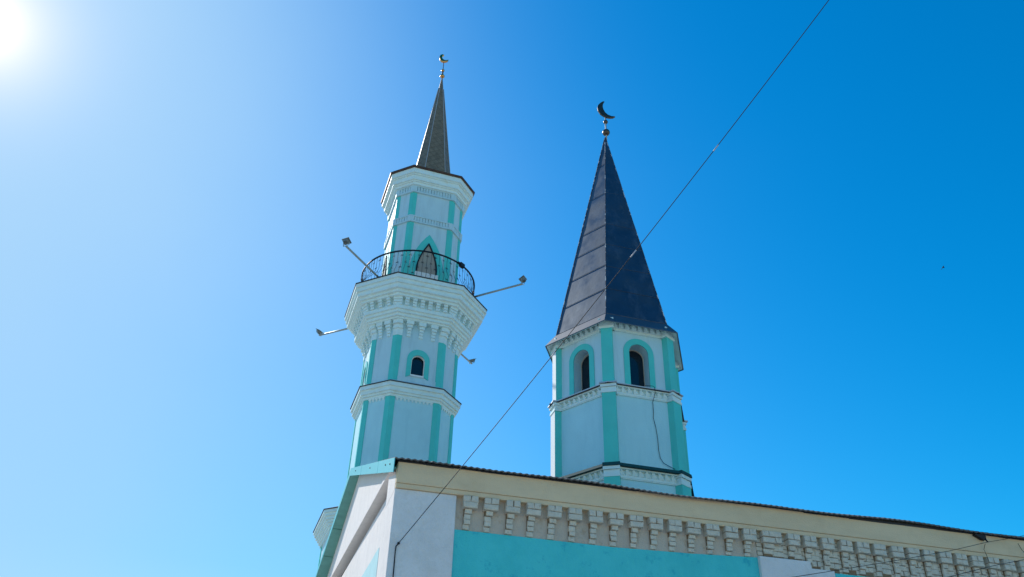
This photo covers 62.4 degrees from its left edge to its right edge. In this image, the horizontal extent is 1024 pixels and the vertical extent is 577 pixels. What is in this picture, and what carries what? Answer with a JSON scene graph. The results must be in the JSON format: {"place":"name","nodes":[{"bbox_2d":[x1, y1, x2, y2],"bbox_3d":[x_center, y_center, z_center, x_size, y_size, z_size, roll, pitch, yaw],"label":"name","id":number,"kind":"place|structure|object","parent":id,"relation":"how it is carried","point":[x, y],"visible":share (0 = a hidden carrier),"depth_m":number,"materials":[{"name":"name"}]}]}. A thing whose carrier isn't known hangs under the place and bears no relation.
{"place":"outdoors","nodes":[
{"label":"outdoors","id":0,"kind":"place"},
{"bbox_2d":[0,0,1023,576],"label":"sky","id":1,"kind":"structure","parent":0,"point":[183,183],"materials":[{"name":"blue"}]},
{"bbox_2d":[949,560,1021,576],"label":"overhead cable","id":2,"kind":"object","parent":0,"point":[983,568],"visible":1,"depth_m":14.00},
{"label":"ground","id":3,"kind":"structure","parent":0,"visible":0},
{"bbox_2d":[313,54,486,569],"bbox_3d":[-4.548,3.075,37.884,6.203,40.063,6.203,11,-35,-13],"label":"minaret","id":4,"kind":"object","parent":3,"relation":"on","point":[415,314],"visible":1,"depth_m":36.64,"materials":[{"name":"white paint"}]},
{"bbox_2d":[316,328,347,335],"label":"floodlight","id":5,"kind":"object","parent":4,"relation":"attached to","point":[319,332],"visible":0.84,"depth_m":41.08,"materials":[{"name":"metal"}]},
{"bbox_2d":[342,237,378,276],"bbox_3d":[-6.332,-1.187,36.196,0.352,0.454,2.889,-14,-37,22],"label":"floodlight","id":6,"kind":"object","parent":4,"relation":"on","point":[347,240],"visible":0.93,"depth_m":35.45,"materials":[{"name":"metal"}]},
{"bbox_2d":[361,361,367,385],"bbox_3d":[-6.330,3.821,36.663,0.222,1.370,0.967,12,-35,-15],"label":"window","id":7,"kind":"structure","parent":4,"relation":"in","point":[366,364],"depth_m":36.78,"materials":[{"name":"teal paint"}]},
{"bbox_2d":[382,256,386,275],"bbox_3d":[-6.015,-0.854,39.870,0.065,1.735,0.990,12,-35,-15],"label":"door","id":8,"kind":"structure","parent":4,"relation":"in","point":[385,263],"depth_m":39.93,"materials":[{"name":"white metal"}]},
{"bbox_2d":[405,350,429,380],"bbox_3d":[-3.985,3.231,35.675,0.967,1.370,0.222,12,-35,-15],"label":"window","id":9,"kind":"structure","parent":4,"relation":"in","point":[418,362],"depth_m":35.70,"materials":[{"name":"teal paint"}]},
{"bbox_2d":[415,244,437,279],"bbox_3d":[-3.882,-1.232,38.876,1.071,2.104,0.129,12,-35,-15],"label":"door","id":10,"kind":"structure","parent":4,"relation":"in","point":[426,260],"depth_m":38.76,"materials":[{"name":"black metal"}]},
{"bbox_2d":[457,261,464,268],"bbox_3d":[-2.342,-1.090,38.693,0.148,0.194,0.408,-21,-40,30],"label":"junction box","id":11,"kind":"object","parent":4,"relation":"attached to","point":[461,265],"visible":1,"depth_m":38.65,"materials":[{"name":"black metal"}]},
{"bbox_2d":[461,354,474,363],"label":"floodlight","id":12,"kind":"object","parent":4,"relation":"attached to","point":[470,361],"visible":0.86,"depth_m":43.16,"materials":[{"name":"metal"}]},
{"bbox_2d":[475,275,526,296],"bbox_3d":[-0.707,0.007,37.716,2.889,0.454,0.352,-14,-37,22],"label":"floodlight","id":13,"kind":"object","parent":4,"relation":"on","point":[522,279],"visible":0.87,"depth_m":37.38,"materials":[{"name":"metal"}]},
{"bbox_2d":[545,101,693,496],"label":"tower","id":14,"kind":"structure","parent":3,"relation":"on","point":[617,351],"depth_m":24.07,"materials":[{"name":"white paint"}]},
{"bbox_2d":[569,344,594,395],"bbox_3d":[2.113,2.370,24.284,0.915,1.582,0.377,-27,-43,36],"label":"window","id":15,"kind":"structure","parent":14,"relation":"in","point":[581,361],"depth_m":24.41,"materials":[{"name":"teal paint"}]},
{"bbox_2d":[623,339,655,387],"bbox_3d":[3.537,2.203,23.969,0.915,1.582,0.383,11,-35,-13],"label":"window","id":16,"kind":"structure","parent":14,"relation":"in","point":[639,369],"depth_m":24.04,"materials":[{"name":"teal paint"}]},
{"bbox_2d":[645,385,673,468],"bbox_3d":[3.985,3.703,22.758,0.709,2.342,0.177,11,-35,-13],"label":"cable","id":17,"kind":"object","parent":14,"relation":"hanging from","point":[655,426],"visible":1,"depth_m":22.86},
{"bbox_2d":[315,457,1023,576],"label":"prayer hall","id":18,"kind":"structure","parent":3,"relation":"on","point":[476,522],"depth_m":14.22,"materials":[{"name":"beige paint"}]},
{"bbox_2d":[393,0,828,576],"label":"overhead cable","id":19,"kind":"object","parent":18,"relation":"attached to","point":[597,298],"visible":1,"depth_m":12.59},
{"bbox_2d":[972,534,987,542],"bbox_3d":[8.701,4.651,15.706,0.224,0.150,0.147,11,-35,-13],"label":"cable bracket","id":20,"kind":"object","parent":18,"relation":"attached to","point":[981,537],"visible":1,"depth_m":15.71,"materials":[{"name":"black metal"}]},
{"bbox_2d":[795,535,1023,576],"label":"overhead cable","id":21,"kind":"object","parent":20,"relation":"attached to","point":[900,559],"visible":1,"depth_m":13.80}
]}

